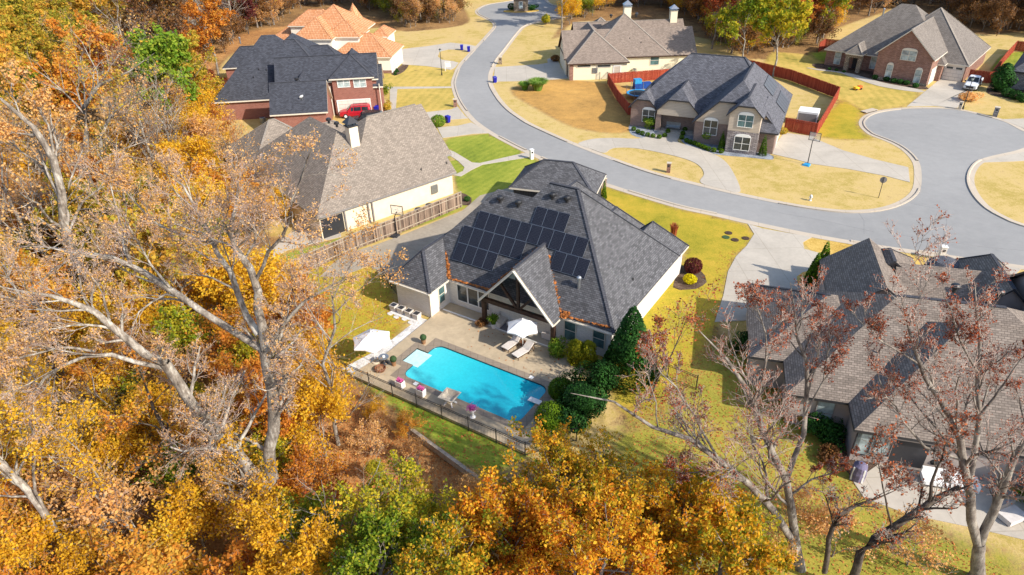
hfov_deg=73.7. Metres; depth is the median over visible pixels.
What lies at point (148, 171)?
peach leaf tree
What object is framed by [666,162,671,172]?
mailbox
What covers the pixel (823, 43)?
red fence
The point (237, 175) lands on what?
orange bush
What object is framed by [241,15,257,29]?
twiggy bush
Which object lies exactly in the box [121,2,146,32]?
peach leaf tree
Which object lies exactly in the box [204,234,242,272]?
gold bush
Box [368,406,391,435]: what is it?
peach bush
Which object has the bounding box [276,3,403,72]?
tile roof house
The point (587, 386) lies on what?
holly tree
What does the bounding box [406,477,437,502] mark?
gold bush
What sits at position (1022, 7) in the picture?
twiggy bush
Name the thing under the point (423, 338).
topiary pot
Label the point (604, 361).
dark shrub
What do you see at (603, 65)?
window
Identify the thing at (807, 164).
basketball hoop
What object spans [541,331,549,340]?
armchair
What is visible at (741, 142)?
window
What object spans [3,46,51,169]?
olive leaf tree
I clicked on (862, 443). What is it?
window
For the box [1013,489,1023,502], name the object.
edge bush
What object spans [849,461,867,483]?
covered grill
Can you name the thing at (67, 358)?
gold bush
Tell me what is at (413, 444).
peach bush
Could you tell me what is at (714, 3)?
rust leaf tree
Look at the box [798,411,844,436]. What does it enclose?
bed shrub
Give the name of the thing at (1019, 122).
driveway
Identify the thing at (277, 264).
gold bush
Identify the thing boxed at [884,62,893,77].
window
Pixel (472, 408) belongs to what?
flower stand
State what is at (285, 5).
twiggy bush
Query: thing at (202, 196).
gold leaf tree
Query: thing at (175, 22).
brown leaf tree
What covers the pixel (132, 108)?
peach bush
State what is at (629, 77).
red fence
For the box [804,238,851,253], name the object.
lawn
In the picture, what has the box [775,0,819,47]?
orange leaf tree
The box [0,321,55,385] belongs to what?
gold bush
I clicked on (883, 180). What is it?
stop sign
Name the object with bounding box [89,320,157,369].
peach bush
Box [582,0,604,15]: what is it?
gold bush
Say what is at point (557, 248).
solar house
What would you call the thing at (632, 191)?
kerb
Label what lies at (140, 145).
peach leaf tree
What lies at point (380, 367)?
fire bowl
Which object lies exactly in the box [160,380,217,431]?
green bush
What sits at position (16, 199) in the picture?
peach leaf tree
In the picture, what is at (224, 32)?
twiggy bush
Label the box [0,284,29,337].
gold bush
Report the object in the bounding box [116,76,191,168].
leafless tree
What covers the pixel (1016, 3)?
twiggy bush
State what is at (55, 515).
peach bush
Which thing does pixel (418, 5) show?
peach bush
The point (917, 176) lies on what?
gutter
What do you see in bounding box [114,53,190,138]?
leafless tree
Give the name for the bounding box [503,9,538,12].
island
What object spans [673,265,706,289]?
mulch bed
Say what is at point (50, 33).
peach leaf tree
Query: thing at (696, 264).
burgundy shrub
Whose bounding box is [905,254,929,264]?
lawn
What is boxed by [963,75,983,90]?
pickup truck
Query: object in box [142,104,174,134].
gold bush
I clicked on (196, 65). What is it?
olive leaf tree
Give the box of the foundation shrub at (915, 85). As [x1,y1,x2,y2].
[912,82,919,87]
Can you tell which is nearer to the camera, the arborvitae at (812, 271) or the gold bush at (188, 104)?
the arborvitae at (812, 271)
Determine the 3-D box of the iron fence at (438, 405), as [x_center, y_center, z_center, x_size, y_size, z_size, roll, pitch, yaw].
[-7.043,7.638,49.094,24.182,1.330,2.818,14,35,24]
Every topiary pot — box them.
[390,355,396,366]
[420,334,426,344]
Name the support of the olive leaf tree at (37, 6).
on the ground at (578, 110)
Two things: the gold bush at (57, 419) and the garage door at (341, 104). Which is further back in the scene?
the garage door at (341, 104)
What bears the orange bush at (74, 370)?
on the ground at (578, 110)
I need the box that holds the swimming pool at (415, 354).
[390,338,556,430]
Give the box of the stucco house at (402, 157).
[226,104,456,238]
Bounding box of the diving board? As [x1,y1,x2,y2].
[528,397,541,405]
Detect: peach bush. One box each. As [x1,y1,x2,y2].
[0,165,47,208]
[0,443,84,568]
[14,451,156,550]
[30,182,53,207]
[56,461,147,574]
[83,218,149,306]
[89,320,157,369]
[111,99,142,117]
[123,326,185,387]
[128,152,162,170]
[135,339,212,410]
[137,430,230,511]
[152,85,213,120]
[158,241,214,315]
[180,110,222,157]
[184,51,212,73]
[207,479,309,556]
[221,11,236,43]
[237,7,258,29]
[253,0,283,25]
[269,0,284,20]
[297,406,328,428]
[298,437,341,471]
[346,412,388,460]
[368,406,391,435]
[389,0,402,20]
[395,434,435,474]
[407,487,438,504]
[409,0,422,25]
[430,0,447,22]
[439,0,461,22]
[450,468,482,516]
[457,465,485,499]
[866,0,895,12]
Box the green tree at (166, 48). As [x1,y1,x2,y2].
[120,22,201,137]
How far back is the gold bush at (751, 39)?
130.58 m
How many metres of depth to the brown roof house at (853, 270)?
45.39 m
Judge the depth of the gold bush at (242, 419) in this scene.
44.25 m
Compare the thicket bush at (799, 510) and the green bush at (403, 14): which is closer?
the thicket bush at (799, 510)
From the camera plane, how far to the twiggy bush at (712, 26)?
138.43 m
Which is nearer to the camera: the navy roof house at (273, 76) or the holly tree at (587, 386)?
the holly tree at (587, 386)
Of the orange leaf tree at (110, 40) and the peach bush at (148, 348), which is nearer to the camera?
the peach bush at (148, 348)
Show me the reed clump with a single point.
(674, 229)
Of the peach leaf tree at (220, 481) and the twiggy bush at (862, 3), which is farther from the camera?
the twiggy bush at (862, 3)
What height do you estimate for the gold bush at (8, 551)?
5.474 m
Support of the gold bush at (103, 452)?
on the ground at (578, 110)
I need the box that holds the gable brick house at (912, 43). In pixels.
[824,4,990,86]
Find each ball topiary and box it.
[534,400,563,433]
[548,377,574,400]
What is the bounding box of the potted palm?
[487,312,499,328]
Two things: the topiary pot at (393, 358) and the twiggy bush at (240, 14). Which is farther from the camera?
the twiggy bush at (240, 14)
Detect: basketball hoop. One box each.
[389,205,402,237]
[802,131,821,166]
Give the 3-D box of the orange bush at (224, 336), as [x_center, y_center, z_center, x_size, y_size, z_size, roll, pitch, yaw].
[-19.759,4.646,49.363,7.057,7.245,6.537,26,41,37]
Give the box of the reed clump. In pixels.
[669,222,679,235]
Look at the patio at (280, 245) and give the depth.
70.83 m
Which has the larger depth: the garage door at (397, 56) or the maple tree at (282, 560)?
the garage door at (397, 56)
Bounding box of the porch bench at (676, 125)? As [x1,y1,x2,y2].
[665,121,680,129]
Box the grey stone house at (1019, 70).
[1008,52,1023,89]
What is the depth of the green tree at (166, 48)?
85.87 m
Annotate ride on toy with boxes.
[853,85,862,89]
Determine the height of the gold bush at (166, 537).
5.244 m
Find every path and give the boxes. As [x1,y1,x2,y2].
[388,86,451,88]
[390,89,396,108]
[450,150,529,175]
[809,68,923,91]
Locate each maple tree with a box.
[178,0,235,75]
[223,486,384,574]
[264,264,335,373]
[290,501,434,574]
[294,449,461,574]
[646,455,780,570]
[657,497,799,574]
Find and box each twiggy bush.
[30,193,104,267]
[99,113,139,148]
[118,110,181,159]
[187,24,209,52]
[212,26,229,53]
[221,13,247,43]
[223,7,241,36]
[231,5,249,31]
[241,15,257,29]
[253,0,275,26]
[259,0,277,23]
[272,0,295,14]
[280,0,302,13]
[357,0,371,10]
[388,0,410,19]
[396,0,419,27]
[417,0,438,22]
[420,0,436,20]
[443,0,471,20]
[687,0,704,24]
[702,11,726,45]
[719,13,773,50]
[761,8,798,51]
[804,10,818,33]
[804,11,841,45]
[814,1,843,26]
[845,0,859,14]
[853,0,876,13]
[937,0,957,12]
[946,0,972,22]
[955,0,985,27]
[968,0,1004,30]
[981,0,1011,26]
[983,0,1019,35]
[994,0,1020,29]
[1011,0,1023,29]
[1014,9,1023,23]
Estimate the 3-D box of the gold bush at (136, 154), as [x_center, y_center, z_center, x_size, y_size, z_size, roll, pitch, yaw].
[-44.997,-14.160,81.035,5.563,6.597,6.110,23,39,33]
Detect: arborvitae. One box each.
[804,252,821,289]
[810,241,829,277]
[989,62,1018,91]
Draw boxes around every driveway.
[320,188,512,276]
[401,43,475,69]
[427,106,466,119]
[437,122,486,137]
[493,58,567,83]
[578,132,740,191]
[715,224,824,321]
[772,133,909,181]
[907,79,972,107]
[983,152,1023,162]
[1002,118,1023,127]
[1006,266,1020,273]
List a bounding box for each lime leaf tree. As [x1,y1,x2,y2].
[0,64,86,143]
[561,0,581,28]
[815,0,853,43]
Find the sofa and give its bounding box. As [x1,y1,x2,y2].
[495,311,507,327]
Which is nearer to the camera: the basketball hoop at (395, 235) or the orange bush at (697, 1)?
the basketball hoop at (395, 235)
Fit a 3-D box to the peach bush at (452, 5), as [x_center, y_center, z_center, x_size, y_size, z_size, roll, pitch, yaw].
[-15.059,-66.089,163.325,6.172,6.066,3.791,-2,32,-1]
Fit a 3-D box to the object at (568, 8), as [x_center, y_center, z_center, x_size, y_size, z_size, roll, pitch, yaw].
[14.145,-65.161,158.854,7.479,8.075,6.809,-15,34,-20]
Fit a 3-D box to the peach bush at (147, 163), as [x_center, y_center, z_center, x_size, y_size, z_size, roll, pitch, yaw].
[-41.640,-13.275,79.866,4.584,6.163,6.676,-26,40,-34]
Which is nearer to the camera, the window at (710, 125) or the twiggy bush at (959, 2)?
the window at (710, 125)
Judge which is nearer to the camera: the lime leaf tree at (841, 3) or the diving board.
the diving board
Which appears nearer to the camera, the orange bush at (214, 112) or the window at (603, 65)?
the orange bush at (214, 112)
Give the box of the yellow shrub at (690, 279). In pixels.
[683,274,697,283]
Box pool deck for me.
[350,302,590,453]
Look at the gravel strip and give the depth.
55.44 m
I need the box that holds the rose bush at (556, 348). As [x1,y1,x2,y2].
[548,335,569,358]
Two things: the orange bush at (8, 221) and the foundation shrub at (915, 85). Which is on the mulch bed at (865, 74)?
the foundation shrub at (915, 85)
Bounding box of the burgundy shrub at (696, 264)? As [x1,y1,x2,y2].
[684,257,702,273]
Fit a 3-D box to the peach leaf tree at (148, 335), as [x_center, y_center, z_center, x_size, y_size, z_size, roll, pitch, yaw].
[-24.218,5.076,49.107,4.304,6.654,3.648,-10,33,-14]
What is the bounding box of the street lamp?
[962,76,974,109]
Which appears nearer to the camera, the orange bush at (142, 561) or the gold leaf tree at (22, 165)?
the orange bush at (142, 561)
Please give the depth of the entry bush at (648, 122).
97.17 m
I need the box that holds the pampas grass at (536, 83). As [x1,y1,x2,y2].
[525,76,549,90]
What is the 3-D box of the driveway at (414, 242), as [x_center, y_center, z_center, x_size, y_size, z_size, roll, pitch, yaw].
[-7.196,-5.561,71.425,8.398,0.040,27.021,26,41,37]
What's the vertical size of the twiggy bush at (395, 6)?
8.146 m
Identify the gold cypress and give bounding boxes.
[563,338,585,366]
[577,340,598,369]
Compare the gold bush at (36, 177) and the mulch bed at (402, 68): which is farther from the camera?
the mulch bed at (402, 68)
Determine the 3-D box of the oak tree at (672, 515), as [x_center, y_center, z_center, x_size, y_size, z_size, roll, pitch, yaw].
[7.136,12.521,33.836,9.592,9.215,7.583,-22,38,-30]
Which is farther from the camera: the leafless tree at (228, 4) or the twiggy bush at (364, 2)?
the twiggy bush at (364, 2)
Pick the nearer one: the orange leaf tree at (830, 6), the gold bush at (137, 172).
the gold bush at (137, 172)
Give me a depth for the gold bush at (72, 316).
52.57 m
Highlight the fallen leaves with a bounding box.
[280,251,1002,574]
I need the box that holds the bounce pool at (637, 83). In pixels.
[632,78,651,88]
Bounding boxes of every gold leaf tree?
[0,140,43,212]
[4,127,27,160]
[13,509,79,570]
[34,30,63,72]
[101,337,148,381]
[148,401,214,464]
[153,134,225,182]
[166,171,233,228]
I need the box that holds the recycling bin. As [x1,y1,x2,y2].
[444,115,450,122]
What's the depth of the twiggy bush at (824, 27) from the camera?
134.80 m
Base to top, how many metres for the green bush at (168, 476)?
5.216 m
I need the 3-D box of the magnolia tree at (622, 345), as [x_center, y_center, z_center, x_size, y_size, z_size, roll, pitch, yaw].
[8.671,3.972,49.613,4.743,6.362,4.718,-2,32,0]
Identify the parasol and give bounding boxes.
[353,329,391,363]
[507,317,537,348]
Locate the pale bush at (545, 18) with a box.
[541,14,550,23]
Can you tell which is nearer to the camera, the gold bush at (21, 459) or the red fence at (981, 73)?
the gold bush at (21, 459)
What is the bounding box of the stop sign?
[878,177,886,197]
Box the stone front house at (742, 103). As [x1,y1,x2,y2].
[628,53,792,154]
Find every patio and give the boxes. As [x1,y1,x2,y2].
[260,228,340,256]
[854,464,1023,539]
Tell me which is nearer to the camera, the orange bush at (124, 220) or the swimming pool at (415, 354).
the swimming pool at (415, 354)
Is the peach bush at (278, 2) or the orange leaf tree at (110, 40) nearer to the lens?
the orange leaf tree at (110, 40)
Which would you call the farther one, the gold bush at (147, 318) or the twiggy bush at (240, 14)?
the twiggy bush at (240, 14)
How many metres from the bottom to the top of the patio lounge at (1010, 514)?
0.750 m
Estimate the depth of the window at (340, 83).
103.58 m
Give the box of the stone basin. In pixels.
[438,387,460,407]
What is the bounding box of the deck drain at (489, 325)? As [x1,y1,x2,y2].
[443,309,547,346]
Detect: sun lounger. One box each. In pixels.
[501,335,520,352]
[511,339,534,360]
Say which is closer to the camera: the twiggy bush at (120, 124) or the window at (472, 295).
the window at (472, 295)
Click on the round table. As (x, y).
(384, 356)
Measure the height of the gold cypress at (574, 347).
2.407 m
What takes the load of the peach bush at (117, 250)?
on the ground at (578, 110)
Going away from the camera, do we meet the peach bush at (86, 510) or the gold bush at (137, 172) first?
the peach bush at (86, 510)
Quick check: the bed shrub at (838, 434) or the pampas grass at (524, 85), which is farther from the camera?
the pampas grass at (524, 85)
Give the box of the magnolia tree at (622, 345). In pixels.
[599,305,659,394]
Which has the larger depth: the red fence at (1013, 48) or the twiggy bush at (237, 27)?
the twiggy bush at (237, 27)
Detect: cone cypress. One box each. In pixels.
[717,131,724,149]
[758,135,766,155]
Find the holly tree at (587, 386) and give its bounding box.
[554,360,620,418]
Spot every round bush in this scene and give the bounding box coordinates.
[507,3,513,9]
[528,4,538,9]
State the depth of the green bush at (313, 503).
35.64 m
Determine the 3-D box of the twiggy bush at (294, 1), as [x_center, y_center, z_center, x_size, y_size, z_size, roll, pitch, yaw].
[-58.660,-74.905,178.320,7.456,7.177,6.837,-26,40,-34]
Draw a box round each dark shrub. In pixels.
[551,394,591,433]
[591,359,616,383]
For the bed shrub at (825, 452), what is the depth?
43.56 m
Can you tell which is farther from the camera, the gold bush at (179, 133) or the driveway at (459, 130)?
the driveway at (459, 130)
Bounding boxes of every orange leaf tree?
[16,34,122,139]
[34,105,128,241]
[41,7,154,115]
[209,351,303,442]
[704,0,736,39]
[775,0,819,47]
[821,0,851,37]
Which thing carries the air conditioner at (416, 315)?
on the gravel strip
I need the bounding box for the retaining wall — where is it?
[404,424,483,485]
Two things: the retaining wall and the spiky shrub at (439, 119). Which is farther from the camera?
the spiky shrub at (439, 119)
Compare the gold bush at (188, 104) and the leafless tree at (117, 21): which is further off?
the leafless tree at (117, 21)
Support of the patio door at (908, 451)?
in the brown roof house at (853, 270)
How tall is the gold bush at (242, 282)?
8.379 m
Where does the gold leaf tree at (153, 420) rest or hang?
on the ground at (578, 110)
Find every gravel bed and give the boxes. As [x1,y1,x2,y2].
[629,125,657,137]
[681,135,773,158]
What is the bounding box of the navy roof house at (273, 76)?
[212,33,384,126]
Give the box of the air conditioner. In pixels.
[259,116,265,123]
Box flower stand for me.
[466,402,478,418]
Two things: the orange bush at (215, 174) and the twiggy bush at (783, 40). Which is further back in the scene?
the twiggy bush at (783, 40)
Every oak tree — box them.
[389,508,519,574]
[444,465,582,574]
[459,414,667,574]
[505,480,673,574]
[567,447,759,574]
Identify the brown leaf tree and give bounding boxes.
[110,0,179,45]
[120,0,174,42]
[132,0,193,37]
[716,0,740,52]
[1006,0,1023,29]
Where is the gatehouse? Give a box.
[514,0,527,11]
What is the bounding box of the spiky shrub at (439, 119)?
[431,114,445,126]
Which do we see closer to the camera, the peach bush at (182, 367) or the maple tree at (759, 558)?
the maple tree at (759, 558)
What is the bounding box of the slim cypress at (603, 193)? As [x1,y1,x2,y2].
[601,182,606,197]
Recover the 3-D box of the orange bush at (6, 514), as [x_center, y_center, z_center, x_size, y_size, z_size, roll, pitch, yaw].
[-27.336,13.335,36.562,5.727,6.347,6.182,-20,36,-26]
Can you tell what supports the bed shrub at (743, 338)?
on the ground at (578, 110)
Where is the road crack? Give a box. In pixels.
[783,204,1023,250]
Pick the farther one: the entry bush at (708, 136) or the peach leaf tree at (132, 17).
the peach leaf tree at (132, 17)
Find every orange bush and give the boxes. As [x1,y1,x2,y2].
[0,198,59,261]
[0,245,79,338]
[0,406,64,464]
[0,476,53,567]
[0,545,70,574]
[52,336,136,398]
[68,517,205,574]
[97,206,150,239]
[127,126,164,167]
[138,181,187,247]
[150,149,235,203]
[181,302,285,385]
[190,45,209,62]
[191,178,257,251]
[195,515,269,574]
[201,99,245,150]
[216,159,253,183]
[220,167,286,238]
[275,439,352,507]
[394,408,427,438]
[602,0,614,8]
[685,0,703,21]
[698,0,705,22]
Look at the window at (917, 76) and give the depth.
112.26 m
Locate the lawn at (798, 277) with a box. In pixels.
[797,271,817,289]
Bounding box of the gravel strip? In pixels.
[343,311,426,373]
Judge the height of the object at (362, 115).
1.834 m
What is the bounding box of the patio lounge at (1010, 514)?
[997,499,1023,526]
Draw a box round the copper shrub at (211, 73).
[200,69,227,91]
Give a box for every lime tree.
[710,0,782,56]
[745,0,813,76]
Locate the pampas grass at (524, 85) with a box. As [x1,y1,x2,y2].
[518,80,529,89]
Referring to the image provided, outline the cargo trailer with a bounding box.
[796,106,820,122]
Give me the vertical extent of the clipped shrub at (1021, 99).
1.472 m
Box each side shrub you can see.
[383,83,393,94]
[383,100,391,110]
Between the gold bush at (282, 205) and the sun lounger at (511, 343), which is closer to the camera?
the sun lounger at (511, 343)
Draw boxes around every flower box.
[395,377,405,389]
[416,385,426,396]
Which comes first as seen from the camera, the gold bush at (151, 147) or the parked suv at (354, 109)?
the gold bush at (151, 147)
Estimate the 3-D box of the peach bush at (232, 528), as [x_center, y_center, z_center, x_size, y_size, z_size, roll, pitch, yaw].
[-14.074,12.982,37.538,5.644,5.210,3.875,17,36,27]
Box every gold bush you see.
[0,228,66,324]
[0,272,73,323]
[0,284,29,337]
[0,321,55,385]
[0,362,38,418]
[0,508,92,574]
[0,525,21,574]
[2,405,93,494]
[12,374,82,430]
[27,167,44,210]
[31,296,94,355]
[42,521,130,574]
[51,387,152,462]
[55,311,137,373]
[55,327,149,403]
[65,421,143,489]
[69,284,177,388]
[71,267,152,341]
[73,276,191,341]
[90,117,135,160]
[105,367,189,474]
[109,147,158,203]
[116,141,158,175]
[122,494,231,574]
[125,160,199,206]
[132,133,180,169]
[137,472,238,556]
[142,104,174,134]
[150,91,208,123]
[155,244,263,319]
[162,104,217,154]
[163,401,222,446]
[168,113,198,134]
[176,72,223,105]
[183,84,232,120]
[183,105,231,143]
[183,146,227,169]
[188,272,253,314]
[189,443,262,500]
[190,377,265,441]
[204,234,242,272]
[206,292,293,351]
[209,244,315,320]
[214,245,315,314]
[216,465,309,542]
[229,365,310,427]
[257,186,296,221]
[280,363,363,473]
[362,396,388,420]
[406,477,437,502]
[554,0,578,20]
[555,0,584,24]
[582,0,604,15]
[669,0,689,14]
[738,16,771,53]
[819,3,847,25]
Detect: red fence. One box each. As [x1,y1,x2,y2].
[607,69,668,114]
[749,59,839,135]
[818,39,838,51]
[968,69,997,82]
[992,41,1023,71]
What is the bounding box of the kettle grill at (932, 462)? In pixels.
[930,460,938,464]
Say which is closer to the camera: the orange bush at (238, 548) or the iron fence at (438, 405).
the orange bush at (238, 548)
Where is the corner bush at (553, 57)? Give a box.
[550,55,559,61]
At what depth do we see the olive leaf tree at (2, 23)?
91.44 m
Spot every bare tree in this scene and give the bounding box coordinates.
[0,56,118,330]
[0,124,376,492]
[0,320,132,563]
[2,389,145,570]
[14,13,172,197]
[90,339,200,494]
[197,424,279,504]
[228,202,408,445]
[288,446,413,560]
[571,265,860,572]
[635,275,724,406]
[815,405,983,574]
[840,204,1023,574]
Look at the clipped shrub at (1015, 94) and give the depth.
104.96 m
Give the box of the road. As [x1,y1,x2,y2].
[455,0,1023,264]
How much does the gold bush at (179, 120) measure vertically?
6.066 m
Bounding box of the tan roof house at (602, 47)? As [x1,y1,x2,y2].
[558,0,696,80]
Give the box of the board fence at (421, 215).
[286,191,461,273]
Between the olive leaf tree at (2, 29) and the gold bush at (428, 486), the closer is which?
the gold bush at (428, 486)
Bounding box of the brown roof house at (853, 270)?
[746,238,1023,487]
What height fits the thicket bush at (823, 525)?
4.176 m
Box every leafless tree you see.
[0,94,57,272]
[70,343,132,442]
[86,0,136,63]
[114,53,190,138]
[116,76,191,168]
[172,0,207,27]
[182,0,221,57]
[220,0,248,37]
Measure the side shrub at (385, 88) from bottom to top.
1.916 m
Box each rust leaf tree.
[124,0,178,29]
[704,0,737,48]
[795,0,828,41]
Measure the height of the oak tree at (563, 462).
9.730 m
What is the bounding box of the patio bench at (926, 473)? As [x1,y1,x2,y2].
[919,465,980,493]
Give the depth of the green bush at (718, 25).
132.31 m
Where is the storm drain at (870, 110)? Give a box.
[861,108,877,112]
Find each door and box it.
[336,98,371,115]
[392,56,396,71]
[396,53,399,67]
[399,50,402,63]
[613,65,620,77]
[887,440,930,467]
[927,65,937,84]
[941,64,964,81]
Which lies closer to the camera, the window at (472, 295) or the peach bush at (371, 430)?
the peach bush at (371, 430)
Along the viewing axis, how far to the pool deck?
53.05 m
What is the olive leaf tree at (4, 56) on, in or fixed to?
on the ground at (578, 110)
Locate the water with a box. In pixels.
[406,347,545,420]
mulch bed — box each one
[391,64,408,75]
[461,193,471,204]
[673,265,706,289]
[812,63,928,88]
[814,432,877,474]
[986,85,1023,99]
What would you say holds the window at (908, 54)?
in the gable brick house at (912, 43)
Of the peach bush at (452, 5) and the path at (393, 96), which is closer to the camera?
the path at (393, 96)
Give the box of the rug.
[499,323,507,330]
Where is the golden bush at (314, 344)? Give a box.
[274,322,357,412]
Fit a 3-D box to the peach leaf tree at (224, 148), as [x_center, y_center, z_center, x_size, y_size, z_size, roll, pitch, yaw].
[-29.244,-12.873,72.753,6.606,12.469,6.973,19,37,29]
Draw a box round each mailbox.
[453,98,456,106]
[498,56,501,63]
[529,148,533,159]
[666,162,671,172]
[938,245,948,255]
[958,101,963,109]
[992,106,1000,116]
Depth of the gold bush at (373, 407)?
47.12 m
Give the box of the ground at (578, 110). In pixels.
[0,0,1023,574]
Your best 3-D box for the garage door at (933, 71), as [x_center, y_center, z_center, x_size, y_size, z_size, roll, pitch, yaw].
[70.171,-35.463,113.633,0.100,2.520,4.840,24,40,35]
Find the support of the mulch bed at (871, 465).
on the ground at (578, 110)
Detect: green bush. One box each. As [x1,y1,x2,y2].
[2,467,47,519]
[6,220,75,276]
[14,390,65,426]
[45,237,136,308]
[55,253,115,283]
[90,143,124,160]
[97,369,159,419]
[110,184,138,209]
[130,433,209,501]
[132,172,162,196]
[143,300,228,383]
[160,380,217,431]
[196,214,240,252]
[217,330,290,390]
[232,417,306,497]
[262,484,357,566]
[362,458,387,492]
[377,0,398,15]
[392,2,416,26]
[431,2,442,19]
[578,0,595,17]
[699,12,723,43]
[711,21,739,51]
[777,21,809,46]
[814,11,835,39]
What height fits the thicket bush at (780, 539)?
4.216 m
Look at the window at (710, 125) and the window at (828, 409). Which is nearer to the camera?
the window at (828, 409)
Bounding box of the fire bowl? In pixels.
[374,364,385,372]
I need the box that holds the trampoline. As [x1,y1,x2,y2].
[626,81,643,96]
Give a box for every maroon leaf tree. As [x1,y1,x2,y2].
[204,0,227,13]
[230,0,259,33]
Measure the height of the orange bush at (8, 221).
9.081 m
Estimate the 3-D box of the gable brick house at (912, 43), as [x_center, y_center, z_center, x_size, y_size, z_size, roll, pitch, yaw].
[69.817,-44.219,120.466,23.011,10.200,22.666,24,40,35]
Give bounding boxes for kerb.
[454,0,947,255]
[488,0,1023,226]
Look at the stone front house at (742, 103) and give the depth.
93.71 m
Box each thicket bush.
[741,509,808,570]
[773,480,828,541]
[800,497,882,566]
[867,501,957,574]
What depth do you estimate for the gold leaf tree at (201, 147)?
70.27 m
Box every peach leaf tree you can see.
[0,92,74,174]
[0,113,81,219]
[0,166,26,254]
[0,187,79,374]
[0,300,82,434]
[21,88,184,256]
[35,6,70,68]
[79,8,172,108]
[94,57,171,166]
[94,68,186,165]
[117,143,241,245]
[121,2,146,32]
[135,323,202,371]
[148,383,263,504]
[173,433,267,539]
[192,109,259,217]
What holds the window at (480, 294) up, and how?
in the solar house at (557, 248)
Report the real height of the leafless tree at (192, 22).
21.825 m
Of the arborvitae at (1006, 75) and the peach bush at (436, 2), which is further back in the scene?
the peach bush at (436, 2)
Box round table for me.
[378,353,388,365]
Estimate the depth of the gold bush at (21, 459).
40.05 m
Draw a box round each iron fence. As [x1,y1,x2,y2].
[309,349,576,456]
[380,264,396,293]
[628,360,698,389]
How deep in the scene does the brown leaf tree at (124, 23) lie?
117.68 m
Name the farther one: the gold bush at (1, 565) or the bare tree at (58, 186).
the bare tree at (58, 186)
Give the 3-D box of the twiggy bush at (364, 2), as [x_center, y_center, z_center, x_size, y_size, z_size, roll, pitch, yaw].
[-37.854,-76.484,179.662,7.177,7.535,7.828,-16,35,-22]
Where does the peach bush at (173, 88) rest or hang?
on the ground at (578, 110)
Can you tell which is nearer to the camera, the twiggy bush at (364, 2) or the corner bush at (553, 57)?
the corner bush at (553, 57)
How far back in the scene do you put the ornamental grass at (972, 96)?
104.38 m
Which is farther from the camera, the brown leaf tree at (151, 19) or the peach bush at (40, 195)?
the brown leaf tree at (151, 19)
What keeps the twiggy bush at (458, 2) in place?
on the ground at (578, 110)
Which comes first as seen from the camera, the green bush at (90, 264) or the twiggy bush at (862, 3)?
the green bush at (90, 264)
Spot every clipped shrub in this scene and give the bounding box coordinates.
[1001,88,1014,96]
[1009,90,1023,99]
[1016,93,1023,102]
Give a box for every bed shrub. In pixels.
[725,330,747,353]
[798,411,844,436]
[816,420,846,452]
[816,442,839,464]
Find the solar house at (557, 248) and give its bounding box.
[389,159,688,356]
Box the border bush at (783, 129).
[780,127,787,133]
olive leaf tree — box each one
[0,0,53,60]
[0,3,46,60]
[0,18,5,25]
[0,26,39,136]
[0,26,62,141]
[0,27,51,153]
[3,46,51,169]
[20,0,44,15]
[23,0,75,50]
[25,0,52,25]
[29,160,123,278]
[43,0,75,24]
[45,7,126,117]
[45,10,104,113]
[67,0,129,41]
[91,192,253,320]
[116,0,132,46]
[168,30,223,94]
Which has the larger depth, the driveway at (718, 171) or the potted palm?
the driveway at (718, 171)
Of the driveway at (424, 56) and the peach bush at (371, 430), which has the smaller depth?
the peach bush at (371, 430)
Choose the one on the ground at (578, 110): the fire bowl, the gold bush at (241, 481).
the gold bush at (241, 481)
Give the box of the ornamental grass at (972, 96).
[958,91,984,100]
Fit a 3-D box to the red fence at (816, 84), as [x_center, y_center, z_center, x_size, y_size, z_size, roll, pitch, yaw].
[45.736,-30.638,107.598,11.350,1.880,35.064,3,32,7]
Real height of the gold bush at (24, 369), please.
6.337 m
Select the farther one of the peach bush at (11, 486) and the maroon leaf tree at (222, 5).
the maroon leaf tree at (222, 5)
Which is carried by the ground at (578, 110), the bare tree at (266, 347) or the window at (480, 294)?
the bare tree at (266, 347)
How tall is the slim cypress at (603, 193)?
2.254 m
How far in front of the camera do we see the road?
82.91 m
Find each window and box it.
[337,80,349,87]
[353,79,366,87]
[438,285,445,304]
[456,284,467,303]
[467,288,478,307]
[478,292,489,310]
[519,1,522,8]
[564,321,576,340]
[577,65,590,67]
[592,330,605,349]
[597,64,610,67]
[642,107,654,121]
[650,57,659,64]
[702,117,717,135]
[733,134,750,150]
[737,112,753,127]
[814,401,836,424]
[833,52,841,64]
[852,433,877,456]
[867,435,894,456]
[869,53,877,68]
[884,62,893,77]
[900,48,917,61]
[912,68,922,82]
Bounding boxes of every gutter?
[451,4,1023,268]
[488,0,1023,224]
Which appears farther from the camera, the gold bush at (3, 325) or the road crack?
the road crack
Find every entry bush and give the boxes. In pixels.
[642,117,661,128]
[701,132,710,138]
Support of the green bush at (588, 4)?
on the ground at (578, 110)
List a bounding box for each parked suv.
[339,103,370,118]
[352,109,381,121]
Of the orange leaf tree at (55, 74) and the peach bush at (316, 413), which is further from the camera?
the orange leaf tree at (55, 74)
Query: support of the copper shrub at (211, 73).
on the ground at (578, 110)
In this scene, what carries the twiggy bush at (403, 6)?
on the ground at (578, 110)

